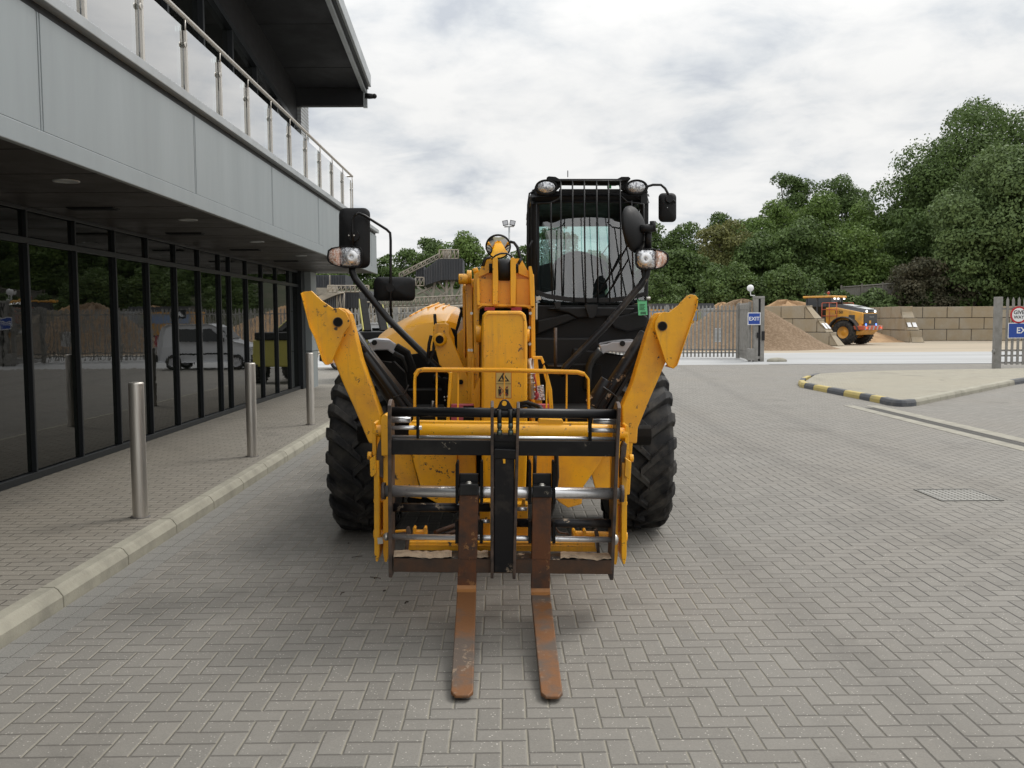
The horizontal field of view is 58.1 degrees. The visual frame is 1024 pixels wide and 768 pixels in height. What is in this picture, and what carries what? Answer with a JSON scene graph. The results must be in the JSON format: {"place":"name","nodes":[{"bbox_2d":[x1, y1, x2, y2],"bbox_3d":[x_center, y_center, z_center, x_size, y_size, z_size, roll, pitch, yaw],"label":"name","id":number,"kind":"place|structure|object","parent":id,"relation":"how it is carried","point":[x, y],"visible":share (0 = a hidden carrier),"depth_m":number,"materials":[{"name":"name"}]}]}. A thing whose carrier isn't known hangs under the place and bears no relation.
{"place":"outdoors","nodes":[
{"label":"outdoors","id":0,"kind":"place"},
{"bbox_2d":[0,384,334,610],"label":"footway","id":1,"kind":"structure","parent":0,"point":[53,526],"depth_m":8.32,"materials":[{"name":"grey brick"}]},
{"bbox_2d":[128,382,150,518],"bbox_3d":[-2.890,0.510,7.126,0.150,1.050,0.150,0,4,-1],"label":"bollard","id":2,"kind":"object","parent":1,"relation":"on","point":[138,450],"visible":1,"depth_m":7.08,"materials":[{"name":"silver metal"}]},
{"bbox_2d":[245,363,258,456],"bbox_3d":[-2.920,0.288,10.318,0.150,1.050,0.150,0,4,-1],"label":"bollard","id":3,"kind":"object","parent":1,"relation":"on","point":[251,410],"visible":1,"depth_m":10.27,"materials":[{"name":"grey metal"}]},
{"bbox_2d":[305,353,315,424],"bbox_3d":[-2.949,0.070,13.460,0.150,1.050,0.150,0,4,-1],"label":"bollard","id":4,"kind":"object","parent":1,"relation":"on","point":[310,389],"visible":1,"depth_m":13.42,"materials":[{"name":"grey metal"}]},
{"bbox_2d":[0,0,378,491],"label":"office building","id":5,"kind":"structure","parent":0,"point":[175,191],"depth_m":10.25,"materials":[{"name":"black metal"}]},
{"bbox_2d":[0,240,31,480],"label":"window pane","id":6,"kind":"structure","parent":5,"relation":"in","point":[15,432],"depth_m":8.59,"materials":[{"name":"black glass"}]},
{"bbox_2d":[29,245,79,468],"bbox_3d":[-4.665,-0.281,9.360,0.020,2.180,0.992,0,4,-1],"label":"window pane","id":7,"kind":"structure","parent":5,"relation":"in","point":[51,274],"depth_m":9.37,"materials":[{"name":"black"}]},
{"bbox_2d":[77,253,117,453],"bbox_3d":[-4.674,-0.350,10.358,0.020,2.180,0.992,0,4,-1],"label":"window pane","id":8,"kind":"structure","parent":5,"relation":"in","point":[95,282],"depth_m":10.38,"materials":[{"name":"black glass"}]},
{"bbox_2d":[117,259,150,441],"bbox_3d":[-4.684,-0.420,11.355,0.020,2.180,0.992,0,4,-1],"label":"window pane","id":9,"kind":"structure","parent":5,"relation":"in","point":[131,281],"depth_m":11.35,"materials":[{"name":"black"}]},
{"bbox_2d":[138,0,160,51],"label":"upper window pane","id":10,"kind":"structure","parent":5,"relation":"in","point":[158,1],"depth_m":11.56,"materials":[{"name":"black glass"}]},
{"bbox_2d":[0,200,305,491],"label":"window frame","id":11,"kind":"structure","parent":5,"relation":"in","point":[36,473],"depth_m":11.78,"materials":[{"name":"black metal"}]},
{"bbox_2d":[149,264,177,430],"bbox_3d":[-4.693,-0.489,12.353,0.020,2.180,0.992,0,4,-1],"label":"window pane","id":12,"kind":"structure","parent":5,"relation":"in","point":[161,277],"depth_m":12.39,"materials":[{"name":"black"}]},
{"bbox_2d":[169,0,197,84],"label":"upper window pane","id":13,"kind":"structure","parent":5,"relation":"in","point":[188,7],"depth_m":13.29,"materials":[{"name":"black glass"}]},
{"bbox_2d":[78,0,297,128],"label":"upper window frame","id":14,"kind":"structure","parent":5,"relation":"in","point":[232,33],"depth_m":15.33,"materials":[{"name":"grey metal"}]},
{"bbox_2d":[177,268,200,422],"bbox_3d":[-4.702,-0.558,13.350,0.020,2.180,0.992,0,4,-1],"label":"window pane","id":15,"kind":"structure","parent":5,"relation":"in","point":[186,279],"depth_m":13.39,"materials":[{"name":"black"}]},
{"bbox_2d":[201,272,220,414],"bbox_3d":[-4.712,-0.627,14.348,0.020,2.180,0.992,0,4,-1],"label":"window pane","id":16,"kind":"structure","parent":5,"relation":"in","point":[209,282],"depth_m":14.40,"materials":[{"name":"black"}]},
{"bbox_2d":[204,0,227,95],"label":"upper window pane","id":17,"kind":"structure","parent":5,"relation":"in","point":[215,29],"depth_m":14.63,"materials":[{"name":"black glass"}]},
{"bbox_2d":[221,275,230,408],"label":"window pane","id":18,"kind":"structure","parent":5,"relation":"in","point":[224,279],"depth_m":15.19,"materials":[{"name":"black"}]},
{"bbox_2d":[231,277,246,405],"bbox_3d":[-4.726,-0.735,15.894,0.020,2.180,0.992,0,4,-1],"label":"window pane","id":19,"kind":"structure","parent":5,"relation":"in","point":[237,284],"depth_m":15.93,"materials":[{"name":"black"}]},
{"bbox_2d":[233,39,252,113],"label":"upper window pane","id":20,"kind":"structure","parent":5,"relation":"in","point":[239,58],"depth_m":16.13,"materials":[{"name":"black glass"}]},
{"bbox_2d":[248,280,262,398],"bbox_3d":[-4.736,-0.806,16.916,0.020,2.180,1.042,0,4,-1],"label":"window pane","id":21,"kind":"structure","parent":5,"relation":"in","point":[254,289],"depth_m":17.04,"materials":[{"name":"black"}]},
{"bbox_2d":[258,76,272,129],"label":"upper window pane","id":22,"kind":"structure","parent":5,"relation":"in","point":[260,83],"depth_m":17.62,"materials":[{"name":"black glass"}]},
{"bbox_2d":[263,282,276,395],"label":"window pane","id":23,"kind":"structure","parent":5,"relation":"in","point":[268,288],"depth_m":18.06,"materials":[{"name":"black"}]},
{"bbox_2d":[277,284,289,390],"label":"window pane","id":24,"kind":"structure","parent":5,"relation":"in","point":[283,325],"depth_m":19.16,"materials":[{"name":"black"}]},
{"bbox_2d":[278,109,288,132],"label":"upper window pane","id":25,"kind":"structure","parent":5,"relation":"in","point":[280,112],"depth_m":19.06,"materials":[{"name":"black glass"}]},
{"bbox_2d":[290,286,298,387],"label":"window pane","id":26,"kind":"structure","parent":5,"relation":"in","point":[293,290],"depth_m":20.15,"materials":[{"name":"black"}]},
{"bbox_2d":[316,275,379,323],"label":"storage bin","id":27,"kind":"object","parent":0,"point":[328,287],"visible":0.6,"depth_m":69.55,"materials":[{"name":"metal"}]},
{"bbox_2d":[319,323,389,369],"bbox_3d":[-4.690,-1.291,31.244,3.354,1.562,1.624,0,4,5],"label":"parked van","id":28,"kind":"object","parent":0,"point":[374,326],"visible":0.02,"depth_m":30.66,"materials":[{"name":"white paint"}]},
{"bbox_2d":[358,292,387,344],"bbox_3d":[-3.843,-1.348,25.410,1.620,2.475,3.267,-1,4,-12],"label":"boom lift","id":29,"kind":"object","parent":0,"point":[367,333],"visible":0.06,"depth_m":24.80,"materials":[{"name":"metal"}]},
{"bbox_2d":[0,364,1023,767],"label":"paved yard","id":30,"kind":"structure","parent":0,"point":[806,578],"depth_m":4.82,"materials":[{"name":"grey brick"}]},
{"bbox_2d":[0,437,327,678],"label":"channel course","id":31,"kind":"object","parent":30,"relation":"on","point":[58,624],"visible":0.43,"depth_m":5.87,"materials":[{"name":"grey concrete"}]},
{"bbox_2d":[0,421,329,648],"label":"footway kerb","id":32,"kind":"structure","parent":30,"relation":"on","point":[22,616],"depth_m":6.21,"materials":[{"name":"concrete"}]},
{"bbox_2d":[301,170,697,698],"bbox_3d":[-0.037,-0.347,7.599,2.676,2.911,7.591,0,4,-1],"label":"telehandler","id":33,"kind":"object","parent":30,"relation":"on","point":[511,393],"visible":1,"depth_m":5.90,"materials":[{"name":"yellow metal"}]},
{"bbox_2d":[798,376,884,402],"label":"yellow island kerb","id":34,"kind":"structure","parent":30,"relation":"on","point":[851,393],"depth_m":19.15,"materials":[{"name":"paint"}]},
{"bbox_2d":[800,373,1023,406],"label":"dark island kerb","id":35,"kind":"structure","parent":30,"relation":"on","point":[886,400],"depth_m":18.20,"materials":[{"name":"paint"}]},
{"bbox_2d":[806,368,1023,399],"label":"traffic island","id":36,"kind":"structure","parent":30,"relation":"on","point":[902,384],"depth_m":22.34,"materials":[{"name":"beige concrete"}]},
{"bbox_2d":[843,405,1023,450],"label":"drainage channel","id":37,"kind":"object","parent":30,"relation":"on","point":[1009,441],"visible":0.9,"depth_m":13.62,"materials":[{"name":"concrete"}]},
{"bbox_2d":[913,488,1003,500],"bbox_3d":[4.082,1.022,8.449,0.560,0.022,0.560,0,4,-1],"label":"manhole cover","id":38,"kind":"object","parent":30,"relation":"on","point":[968,494],"visible":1,"depth_m":8.43,"materials":[{"name":"grey metal"}]},
{"bbox_2d":[911,380,1014,405],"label":"curb","id":39,"kind":"structure","parent":30,"relation":"on","point":[922,400],"depth_m":19.08,"materials":[{"name":"concrete"}]},
{"bbox_2d":[992,297,1023,368],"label":"gate","id":40,"kind":"structure","parent":30,"relation":"on","point":[1013,330],"depth_m":29.09,"materials":[{"name":"metal"}]},
{"bbox_2d":[338,280,986,325],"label":"earth bank","id":41,"kind":"structure","parent":0,"point":[437,293],"depth_m":80.20,"materials":[{"name":"brown soil"}]},
{"bbox_2d":[316,273,354,289],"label":"tree","id":42,"kind":"object","parent":41,"relation":"on","point":[333,274],"visible":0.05,"depth_m":94.38,"materials":[{"name":"green plant"}]},
{"bbox_2d":[337,273,374,289],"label":"tree","id":43,"kind":"object","parent":41,"relation":"on","point":[365,277],"visible":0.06,"depth_m":96.20,"materials":[{"name":"green plant"}]},
{"bbox_2d":[364,254,406,288],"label":"tree","id":44,"kind":"object","parent":41,"relation":"on","point":[382,270],"visible":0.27,"depth_m":94.16,"materials":[{"name":"green plant"}]},
{"bbox_2d":[392,248,424,288],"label":"tree","id":45,"kind":"object","parent":41,"relation":"on","point":[408,255],"visible":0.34,"depth_m":96.19,"materials":[{"name":"green plant"}]},
{"bbox_2d":[374,295,462,321],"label":"conveyor gantry","id":46,"kind":"object","parent":41,"relation":"on","point":[420,305],"visible":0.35,"depth_m":71.64,"materials":[{"name":"metal"}]},
{"bbox_2d":[405,236,444,288],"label":"tree","id":47,"kind":"object","parent":41,"relation":"on","point":[429,247],"visible":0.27,"depth_m":98.04,"materials":[{"name":"green plant"}]},
{"bbox_2d":[399,249,464,305],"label":"raised hopper","id":48,"kind":"object","parent":41,"relation":"on","point":[446,268],"visible":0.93,"depth_m":73.53,"materials":[{"name":"metal"}]},
{"bbox_2d":[435,230,485,288],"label":"tree","id":49,"kind":"object","parent":41,"relation":"on","point":[471,250],"visible":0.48,"depth_m":93.47,"materials":[{"name":"green plant"}]},
{"bbox_2d":[510,244,525,266],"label":"tree","id":50,"kind":"object","parent":41,"relation":"on","point":[522,249],"visible":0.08,"depth_m":96.46,"materials":[{"name":"green plant"}]},
{"bbox_2d":[539,227,579,265],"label":"tree","id":51,"kind":"object","parent":41,"relation":"on","point":[544,234],"visible":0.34,"depth_m":93.96,"materials":[{"name":"green plant"}]},
{"bbox_2d":[587,250,608,279],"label":"tree","id":52,"kind":"object","parent":41,"relation":"on","point":[602,256],"visible":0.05,"depth_m":87.90,"materials":[{"name":"green plant"}]},
{"bbox_2d":[649,222,670,279],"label":"tree","id":53,"kind":"object","parent":41,"relation":"on","point":[656,241],"visible":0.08,"depth_m":94.52,"materials":[{"name":"green plant"}]},
{"bbox_2d":[635,271,690,304],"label":"bush","id":54,"kind":"object","parent":41,"relation":"on","point":[673,296],"visible":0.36,"depth_m":72.76,"materials":[{"name":"green plant"}]},
{"bbox_2d":[657,221,707,256],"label":"tree","id":55,"kind":"object","parent":41,"relation":"on","point":[675,241],"visible":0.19,"depth_m":96.23,"materials":[{"name":"green plant"}]},
{"bbox_2d":[648,246,721,292],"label":"tree","id":56,"kind":"object","parent":41,"relation":"on","point":[685,267],"visible":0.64,"depth_m":77.62,"materials":[{"name":"green plant"}]},
{"bbox_2d":[693,211,731,255],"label":"tree","id":57,"kind":"object","parent":41,"relation":"on","point":[717,217],"visible":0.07,"depth_m":102.12,"materials":[{"name":"green plant"}]},
{"bbox_2d":[692,219,755,271],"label":"tree","id":58,"kind":"object","parent":41,"relation":"on","point":[720,236],"visible":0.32,"depth_m":82.16,"materials":[{"name":"green plant"}]},
{"bbox_2d":[695,260,766,304],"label":"bush","id":59,"kind":"object","parent":41,"relation":"on","point":[728,284],"visible":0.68,"depth_m":70.47,"materials":[{"name":"green plant"}]},
{"bbox_2d":[724,228,790,281],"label":"tree","id":60,"kind":"object","parent":41,"relation":"on","point":[756,248],"visible":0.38,"depth_m":79.31,"materials":[{"name":"green plant"}]},
{"bbox_2d":[726,199,814,253],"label":"tree","id":61,"kind":"object","parent":41,"relation":"on","point":[772,221],"visible":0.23,"depth_m":90.03,"materials":[{"name":"green plant"}]},
{"bbox_2d":[750,263,827,305],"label":"bush","id":62,"kind":"object","parent":41,"relation":"on","point":[789,281],"visible":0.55,"depth_m":70.54,"materials":[{"name":"green plant"}]},
{"bbox_2d":[763,171,818,229],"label":"tree","id":63,"kind":"object","parent":41,"relation":"on","point":[795,200],"visible":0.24,"depth_m":105.40,"materials":[{"name":"green plant"}]},
{"bbox_2d":[761,215,848,289],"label":"tree","id":64,"kind":"object","parent":41,"relation":"on","point":[799,238],"visible":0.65,"depth_m":77.73,"materials":[{"name":"green plant"}]},
{"bbox_2d":[791,188,842,252],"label":"tree","id":65,"kind":"object","parent":41,"relation":"on","point":[820,208],"visible":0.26,"depth_m":93.09,"materials":[{"name":"green plant"}]},
{"bbox_2d":[814,289,860,305],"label":"bush","id":66,"kind":"object","parent":41,"relation":"on","point":[841,293],"visible":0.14,"depth_m":69.96,"materials":[{"name":"green plant"}]},
{"bbox_2d":[812,173,875,228],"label":"tree","id":67,"kind":"object","parent":41,"relation":"on","point":[851,197],"visible":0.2,"depth_m":105.31,"materials":[{"name":"green plant"}]},
{"bbox_2d":[803,225,896,289],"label":"tree","id":68,"kind":"object","parent":41,"relation":"on","point":[857,258],"visible":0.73,"depth_m":77.47,"materials":[{"name":"green plant"}]},
{"bbox_2d":[830,199,898,281],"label":"tree","id":69,"kind":"object","parent":41,"relation":"on","point":[866,218],"visible":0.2,"depth_m":88.20,"materials":[{"name":"green plant"}]},
{"bbox_2d":[845,287,896,306],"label":"bush","id":70,"kind":"object","parent":41,"relation":"on","point":[870,298],"visible":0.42,"depth_m":69.68,"materials":[{"name":"green plant"}]},
{"bbox_2d":[840,281,925,296],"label":"timber fence","id":71,"kind":"object","parent":41,"relation":"on","point":[858,290],"visible":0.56,"depth_m":70.59,"materials":[{"name":"grey"}]},
{"bbox_2d":[871,206,945,278],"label":"tree","id":72,"kind":"object","parent":41,"relation":"on","point":[907,243],"visible":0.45,"depth_m":79.93,"materials":[{"name":"green plant"}]},
{"bbox_2d":[883,257,954,306],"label":"bush","id":73,"kind":"object","parent":41,"relation":"on","point":[917,272],"visible":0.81,"depth_m":69.29,"materials":[{"name":"green plant"}]},
{"bbox_2d":[892,286,947,306],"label":"bush","id":74,"kind":"object","parent":41,"relation":"on","point":[920,302],"visible":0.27,"depth_m":69.41,"materials":[{"name":"green plant"}]},
{"bbox_2d":[861,95,1023,237],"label":"tree","id":75,"kind":"object","parent":41,"relation":"on","point":[940,169],"visible":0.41,"depth_m":82.50,"materials":[{"name":"green plant"}]},
{"bbox_2d":[928,265,981,306],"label":"bush","id":76,"kind":"object","parent":41,"relation":"on","point":[941,292],"visible":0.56,"depth_m":69.12,"materials":[{"name":"green plant"}]},
{"bbox_2d":[938,286,977,306],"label":"bush","id":77,"kind":"object","parent":41,"relation":"on","point":[963,304],"visible":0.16,"depth_m":69.28,"materials":[{"name":"green plant"}]},
{"bbox_2d":[919,142,1023,288],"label":"tree","id":78,"kind":"object","parent":41,"relation":"on","point":[997,186],"visible":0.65,"depth_m":68.74,"materials":[{"name":"green plant"}]},
{"bbox_2d":[931,209,1023,305],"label":"tree","id":79,"kind":"object","parent":41,"relation":"on","point":[961,254],"visible":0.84,"depth_m":68.19,"materials":[{"name":"green plant"}]},
{"bbox_2d":[975,296,993,305],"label":"bush","id":80,"kind":"object","parent":41,"relation":"on","point":[978,303],"visible":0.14,"depth_m":69.76,"materials":[{"name":"green plant"}]},
{"bbox_2d":[978,275,1023,305],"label":"bush","id":81,"kind":"object","parent":41,"relation":"on","point":[1016,292],"visible":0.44,"depth_m":68.87,"materials":[{"name":"green plant"}]},
{"bbox_2d":[992,222,1023,286],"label":"tree","id":82,"kind":"object","parent":41,"relation":"on","point":[1019,261],"visible":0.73,"depth_m":67.19,"materials":[{"name":"green plant"}]},
{"bbox_2d":[308,0,1023,283],"label":"sky","id":83,"kind":"structure","parent":0,"point":[477,103],"materials":[{"name":"white"}]},
{"bbox_2d":[318,351,1021,366],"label":"haul road","id":84,"kind":"structure","parent":0,"point":[889,357],"depth_m":37.10,"materials":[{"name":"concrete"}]},
{"bbox_2d":[317,304,737,357],"bbox_3d":[-3.535,-2.198,39.457,25.952,2.220,0.125,0,4,6],"label":"palisade fence","id":85,"kind":"object","parent":84,"relation":"on","point":[395,313],"visible":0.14,"depth_m":38.15,"materials":[{"name":"metal"}]},
{"bbox_2d":[715,328,720,341],"bbox_3d":[8.558,-2.030,38.273,0.368,0.576,0.013,0,4,-1],"label":"notice board","id":86,"kind":"object","parent":85,"relation":"attached to","point":[716,334],"visible":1,"depth_m":38.27,"materials":[{"name":"white"}]},
{"bbox_2d":[737,302,751,358],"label":"palisade gate","id":87,"kind":"structure","parent":84,"relation":"on","point":[744,334],"depth_m":36.66,"materials":[{"name":"metal"}]},
{"bbox_2d":[746,285,764,361],"bbox_3d":[9.223,-2.304,34.903,0.661,2.910,0.430,0,4,-1],"label":"gate post","id":88,"kind":"object","parent":84,"relation":"on","point":[755,352],"visible":1,"depth_m":34.85,"materials":[{"name":"metal"}]},
{"bbox_2d":[767,357,786,361],"bbox_3d":[10.014,-0.876,34.844,0.761,0.260,0.452,0,4,-1],"label":"concrete lump","id":89,"kind":"object","parent":84,"relation":"on","point":[776,359],"visible":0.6,"depth_m":34.68,"materials":[{"name":"grey concrete"}]},
{"bbox_2d":[922,363,971,363],"bbox_3d":[26.912,-0.765,32.096,35.638,0.001,0.160,0,4,2],"label":"road joint","id":90,"kind":"object","parent":84,"relation":"on","point":[946,363],"visible":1,"depth_m":32.49,"materials":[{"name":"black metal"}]},
{"bbox_2d":[318,341,1021,355],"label":"sandy yard","id":91,"kind":"structure","parent":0,"point":[956,346],"depth_m":50.26,"materials":[{"name":"beige sand"}]},
{"bbox_2d":[502,220,515,258],"bbox_3d":[-0.187,-7.044,63.661,0.935,8.495,0.190,0,4,-1],"label":"floodlight mast","id":92,"kind":"object","parent":91,"relation":"on","point":[505,222],"visible":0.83,"depth_m":63.31,"materials":[{"name":"grey metal"}]},
{"bbox_2d":[648,303,713,323],"bbox_3d":[9.616,-3.355,52.967,3.700,2.500,2.040,0,4,-1],"label":"fence","id":93,"kind":"object","parent":91,"relation":"on","point":[675,305],"visible":0.02,"depth_m":51.88,"materials":[{"name":"grey metal"}]},
{"bbox_2d":[700,308,715,318],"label":"grey silo block","id":94,"kind":"structure","parent":91,"relation":"on","point":[708,309],"depth_m":50.58,"materials":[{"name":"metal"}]},
{"bbox_2d":[715,302,724,307],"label":"sand heap","id":95,"kind":"object","parent":91,"relation":"on","point":[719,304],"visible":0.09,"depth_m":65.85,"materials":[{"name":"beige sand"}]},
{"bbox_2d":[682,298,838,350],"bbox_3d":[12.295,-3.219,49.384,10.392,2.732,5.683,0,4,-1],"label":"gravel heap","id":96,"kind":"object","parent":91,"relation":"on","point":[781,334],"visible":0.5,"depth_m":48.03,"materials":[{"name":"beige gravel"}]},
{"bbox_2d":[765,305,844,345],"bbox_3d":[17.462,-3.549,55.784,0.826,2.402,5.395,-4,5,-42],"label":"bay divider","id":97,"kind":"object","parent":91,"relation":"on","point":[804,318],"visible":0.52,"depth_m":55.00,"materials":[{"name":"concrete"}]},
{"bbox_2d":[767,299,902,342],"bbox_3d":[18.902,-4.356,63.546,17.863,2.961,6.571,0,4,-1],"label":"sand heap","id":98,"kind":"object","parent":91,"relation":"on","point":[879,338],"visible":0.18,"depth_m":62.89,"materials":[{"name":"beige sand"}]},
{"bbox_2d":[803,291,882,344],"bbox_3d":[19.211,-4.204,58.563,2.744,3.303,7.928,-4,5,-42],"label":"wheel loader","id":99,"kind":"object","parent":91,"relation":"on","point":[851,323],"visible":0.66,"depth_m":56.15,"materials":[{"name":"painted metal"},{"name":"rubber"},{"name":"glass"}]},
{"bbox_2d":[879,306,924,342],"bbox_3d":[26.620,-4.146,63.609,0.837,2.404,6.798,0,4,1],"label":"bay divider","id":100,"kind":"object","parent":91,"relation":"on","point":[899,323],"visible":0.88,"depth_m":62.13,"materials":[{"name":"concrete"}]},
{"bbox_2d":[868,306,1022,340],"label":"block wall","id":101,"kind":"structure","parent":91,"relation":"on","point":[970,323],"depth_m":64.69,"materials":[{"name":"concrete"}]}
]}

